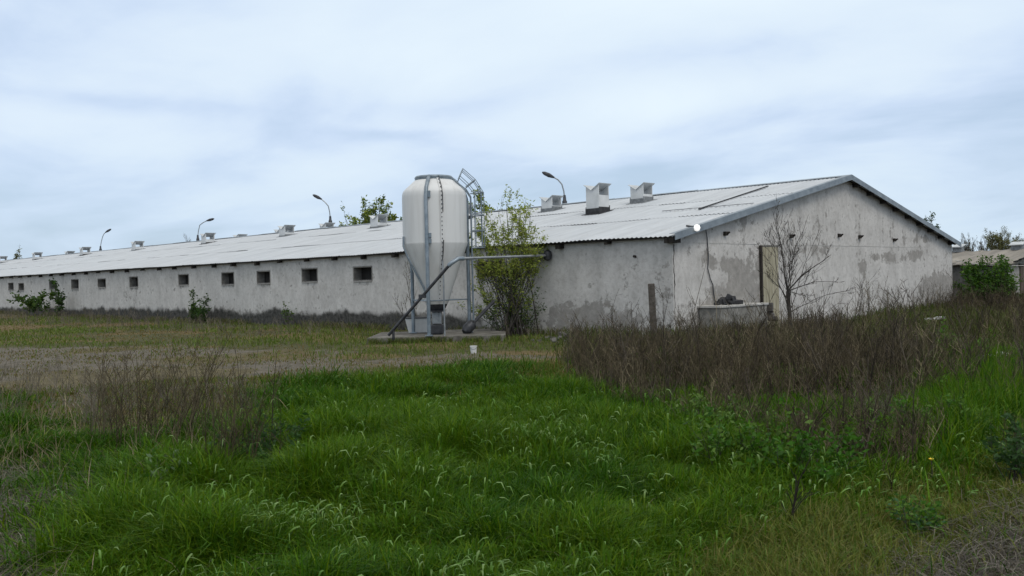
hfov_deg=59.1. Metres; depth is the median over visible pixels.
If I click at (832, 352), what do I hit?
dry weed thicket
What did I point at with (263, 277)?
window
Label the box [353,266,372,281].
window
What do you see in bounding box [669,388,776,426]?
leafy weed
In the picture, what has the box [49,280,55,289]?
window
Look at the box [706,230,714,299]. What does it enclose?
hanging cable
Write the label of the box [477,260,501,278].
window
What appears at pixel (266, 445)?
leafy weed
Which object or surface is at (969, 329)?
dry weed
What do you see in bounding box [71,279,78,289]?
window
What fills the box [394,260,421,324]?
bare sapling
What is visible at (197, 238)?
street lamp
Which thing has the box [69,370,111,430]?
dry weed
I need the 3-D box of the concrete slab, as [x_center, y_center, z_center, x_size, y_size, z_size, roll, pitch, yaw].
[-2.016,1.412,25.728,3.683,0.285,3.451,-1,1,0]
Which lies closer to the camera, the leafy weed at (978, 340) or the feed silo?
the leafy weed at (978, 340)
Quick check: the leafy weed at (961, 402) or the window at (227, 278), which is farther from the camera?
the window at (227, 278)
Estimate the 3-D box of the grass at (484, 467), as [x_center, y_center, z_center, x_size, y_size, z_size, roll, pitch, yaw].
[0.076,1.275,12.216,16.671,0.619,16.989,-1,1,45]
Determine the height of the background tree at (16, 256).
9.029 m
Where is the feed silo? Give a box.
[402,168,484,335]
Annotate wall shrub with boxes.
[7,289,53,316]
[49,278,66,315]
[187,287,197,322]
[196,293,211,322]
[281,301,296,323]
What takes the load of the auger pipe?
attached to the poultry barn
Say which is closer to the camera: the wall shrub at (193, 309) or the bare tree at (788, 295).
the bare tree at (788, 295)
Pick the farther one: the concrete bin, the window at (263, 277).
the window at (263, 277)
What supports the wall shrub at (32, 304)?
on the ground at (296, 363)
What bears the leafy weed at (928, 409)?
on the ground at (296, 363)
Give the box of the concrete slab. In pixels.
[367,328,505,343]
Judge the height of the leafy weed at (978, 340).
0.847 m
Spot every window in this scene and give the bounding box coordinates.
[8,282,13,290]
[18,283,23,290]
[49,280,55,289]
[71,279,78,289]
[97,278,105,287]
[129,276,137,287]
[178,274,188,285]
[221,272,233,285]
[256,270,270,283]
[301,268,317,282]
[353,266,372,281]
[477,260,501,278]
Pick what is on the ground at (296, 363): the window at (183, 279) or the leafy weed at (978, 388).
the leafy weed at (978, 388)
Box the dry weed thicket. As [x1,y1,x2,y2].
[552,249,1023,470]
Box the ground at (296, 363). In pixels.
[0,301,1023,575]
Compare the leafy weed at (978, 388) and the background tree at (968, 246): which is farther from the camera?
the background tree at (968, 246)
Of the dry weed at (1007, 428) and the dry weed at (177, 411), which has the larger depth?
the dry weed at (177, 411)
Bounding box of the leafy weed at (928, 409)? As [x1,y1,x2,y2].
[847,393,961,438]
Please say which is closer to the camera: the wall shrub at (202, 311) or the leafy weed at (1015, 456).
the leafy weed at (1015, 456)
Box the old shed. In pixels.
[952,241,1023,299]
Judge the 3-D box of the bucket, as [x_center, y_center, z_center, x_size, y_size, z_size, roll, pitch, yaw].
[-0.871,1.394,20.441,0.167,0.168,0.170,-1,1,45]
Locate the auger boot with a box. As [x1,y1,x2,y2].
[462,300,494,333]
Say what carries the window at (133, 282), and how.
in the poultry barn
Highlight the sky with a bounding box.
[0,0,1023,259]
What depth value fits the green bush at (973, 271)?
38.05 m
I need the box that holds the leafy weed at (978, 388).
[938,372,1023,412]
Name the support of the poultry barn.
on the ground at (296, 363)
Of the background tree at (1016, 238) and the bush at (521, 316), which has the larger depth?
the background tree at (1016, 238)
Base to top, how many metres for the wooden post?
1.678 m
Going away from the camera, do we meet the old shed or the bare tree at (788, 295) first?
the bare tree at (788, 295)
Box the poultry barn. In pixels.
[0,174,961,337]
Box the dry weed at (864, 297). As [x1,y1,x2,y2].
[841,271,880,325]
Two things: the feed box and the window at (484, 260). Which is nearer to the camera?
the feed box
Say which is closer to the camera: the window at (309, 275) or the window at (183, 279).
the window at (309, 275)
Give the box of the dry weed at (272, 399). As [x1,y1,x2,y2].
[265,353,276,441]
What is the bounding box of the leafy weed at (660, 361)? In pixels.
[630,346,679,374]
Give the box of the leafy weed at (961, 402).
[895,394,1005,435]
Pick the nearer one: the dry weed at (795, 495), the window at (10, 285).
the dry weed at (795, 495)
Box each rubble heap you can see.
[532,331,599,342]
[714,294,742,304]
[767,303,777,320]
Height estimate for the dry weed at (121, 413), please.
1.455 m
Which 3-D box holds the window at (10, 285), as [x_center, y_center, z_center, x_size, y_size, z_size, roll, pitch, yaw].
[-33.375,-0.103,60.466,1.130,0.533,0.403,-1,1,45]
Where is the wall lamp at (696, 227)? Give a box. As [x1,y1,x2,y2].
[686,224,699,230]
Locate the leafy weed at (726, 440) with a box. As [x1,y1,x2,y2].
[673,394,814,473]
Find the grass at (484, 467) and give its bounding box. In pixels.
[0,340,1023,575]
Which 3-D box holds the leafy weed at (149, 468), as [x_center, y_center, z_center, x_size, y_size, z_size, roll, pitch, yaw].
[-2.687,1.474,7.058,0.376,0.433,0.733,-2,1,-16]
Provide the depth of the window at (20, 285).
59.32 m
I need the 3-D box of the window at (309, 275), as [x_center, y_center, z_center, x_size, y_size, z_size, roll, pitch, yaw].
[-7.740,-0.497,35.135,1.128,0.573,0.403,-1,1,45]
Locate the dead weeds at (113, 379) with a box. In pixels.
[0,280,981,429]
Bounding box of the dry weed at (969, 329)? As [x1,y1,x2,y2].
[907,292,1013,363]
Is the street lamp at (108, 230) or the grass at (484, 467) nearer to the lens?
the grass at (484, 467)
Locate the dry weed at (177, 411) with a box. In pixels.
[147,325,235,444]
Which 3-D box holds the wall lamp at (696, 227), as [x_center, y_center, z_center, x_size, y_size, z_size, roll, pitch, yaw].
[4.709,-1.560,23.477,0.414,0.185,0.180,-1,1,45]
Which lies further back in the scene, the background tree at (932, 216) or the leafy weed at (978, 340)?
the background tree at (932, 216)
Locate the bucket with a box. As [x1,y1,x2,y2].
[470,346,476,352]
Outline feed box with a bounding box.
[405,316,431,332]
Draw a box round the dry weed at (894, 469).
[880,445,906,495]
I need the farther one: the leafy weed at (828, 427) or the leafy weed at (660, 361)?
the leafy weed at (660, 361)
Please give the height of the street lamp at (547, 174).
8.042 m
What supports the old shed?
on the ground at (296, 363)
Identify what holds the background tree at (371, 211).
on the ground at (296, 363)
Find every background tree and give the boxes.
[14,245,22,258]
[339,194,401,225]
[468,186,514,212]
[924,211,940,227]
[961,233,976,250]
[974,234,987,250]
[983,226,1018,250]
[1004,233,1023,248]
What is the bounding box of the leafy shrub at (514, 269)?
[457,184,548,335]
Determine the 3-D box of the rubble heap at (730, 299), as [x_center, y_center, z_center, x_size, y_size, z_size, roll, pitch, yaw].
[5.814,0.308,24.317,0.548,0.314,1.197,-1,1,45]
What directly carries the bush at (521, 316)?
on the ground at (296, 363)
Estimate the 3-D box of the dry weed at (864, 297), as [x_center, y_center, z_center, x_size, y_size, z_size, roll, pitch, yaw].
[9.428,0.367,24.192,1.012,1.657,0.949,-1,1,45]
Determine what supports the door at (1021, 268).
in the old shed
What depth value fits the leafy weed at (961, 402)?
8.46 m
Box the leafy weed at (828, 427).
[821,397,898,454]
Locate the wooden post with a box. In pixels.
[648,283,656,334]
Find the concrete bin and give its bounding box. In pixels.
[697,303,768,331]
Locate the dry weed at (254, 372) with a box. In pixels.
[231,324,264,418]
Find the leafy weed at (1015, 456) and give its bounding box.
[980,412,1023,482]
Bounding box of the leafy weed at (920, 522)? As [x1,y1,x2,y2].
[854,487,946,537]
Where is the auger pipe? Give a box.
[387,250,551,339]
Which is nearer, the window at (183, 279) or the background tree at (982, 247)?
the window at (183, 279)
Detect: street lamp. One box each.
[99,229,110,249]
[196,218,213,240]
[313,194,331,222]
[542,172,566,203]
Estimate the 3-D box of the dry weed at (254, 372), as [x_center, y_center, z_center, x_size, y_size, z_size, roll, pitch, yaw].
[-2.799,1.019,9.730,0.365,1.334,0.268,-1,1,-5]
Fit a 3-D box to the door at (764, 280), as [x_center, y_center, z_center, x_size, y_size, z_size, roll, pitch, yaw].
[7.633,0.024,26.668,0.073,2.595,1.095,-1,1,45]
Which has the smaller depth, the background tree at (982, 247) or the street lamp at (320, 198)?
the street lamp at (320, 198)
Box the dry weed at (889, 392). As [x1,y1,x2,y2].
[846,369,919,425]
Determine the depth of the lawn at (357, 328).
24.60 m
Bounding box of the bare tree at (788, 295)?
[754,195,855,335]
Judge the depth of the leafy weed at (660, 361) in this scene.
14.71 m
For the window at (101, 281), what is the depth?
49.93 m
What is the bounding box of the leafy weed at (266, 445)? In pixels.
[206,403,310,463]
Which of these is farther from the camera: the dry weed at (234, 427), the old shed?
the old shed
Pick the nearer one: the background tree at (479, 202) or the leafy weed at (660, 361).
the leafy weed at (660, 361)
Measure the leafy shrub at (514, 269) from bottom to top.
4.376 m
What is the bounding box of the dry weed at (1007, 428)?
[987,410,1023,451]
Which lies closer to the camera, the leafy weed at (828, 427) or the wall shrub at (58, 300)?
the leafy weed at (828, 427)
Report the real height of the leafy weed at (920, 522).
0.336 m
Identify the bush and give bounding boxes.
[481,284,546,335]
[953,252,1023,304]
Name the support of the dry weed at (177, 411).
on the ground at (296, 363)
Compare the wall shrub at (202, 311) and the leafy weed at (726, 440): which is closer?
the leafy weed at (726, 440)
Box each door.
[759,245,779,326]
[1018,264,1023,292]
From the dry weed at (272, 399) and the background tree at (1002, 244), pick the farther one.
the background tree at (1002, 244)
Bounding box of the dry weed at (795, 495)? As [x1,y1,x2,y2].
[781,450,818,524]
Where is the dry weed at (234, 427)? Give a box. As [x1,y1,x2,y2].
[145,352,291,465]
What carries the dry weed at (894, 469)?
on the ground at (296, 363)
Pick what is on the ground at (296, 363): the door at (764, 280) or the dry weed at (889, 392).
the dry weed at (889, 392)
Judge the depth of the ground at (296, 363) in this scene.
20.84 m
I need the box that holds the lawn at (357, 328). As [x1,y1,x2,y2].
[0,298,1023,390]
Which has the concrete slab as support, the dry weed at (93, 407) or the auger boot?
the auger boot
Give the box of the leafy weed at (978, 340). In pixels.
[935,315,995,348]
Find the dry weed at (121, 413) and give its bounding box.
[69,314,208,449]
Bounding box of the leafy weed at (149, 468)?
[140,446,191,483]
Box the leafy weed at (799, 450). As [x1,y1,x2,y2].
[742,426,873,483]
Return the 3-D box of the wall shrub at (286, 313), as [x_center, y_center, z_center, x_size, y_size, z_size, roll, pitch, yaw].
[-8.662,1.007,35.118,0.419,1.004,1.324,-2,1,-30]
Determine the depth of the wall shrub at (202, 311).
39.33 m
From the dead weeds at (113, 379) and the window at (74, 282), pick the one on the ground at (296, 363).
the dead weeds at (113, 379)
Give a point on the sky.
(149, 121)
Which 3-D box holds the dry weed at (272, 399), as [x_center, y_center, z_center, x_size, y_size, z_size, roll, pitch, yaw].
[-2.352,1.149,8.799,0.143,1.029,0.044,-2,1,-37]
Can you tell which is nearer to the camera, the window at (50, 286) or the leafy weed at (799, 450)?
the leafy weed at (799, 450)

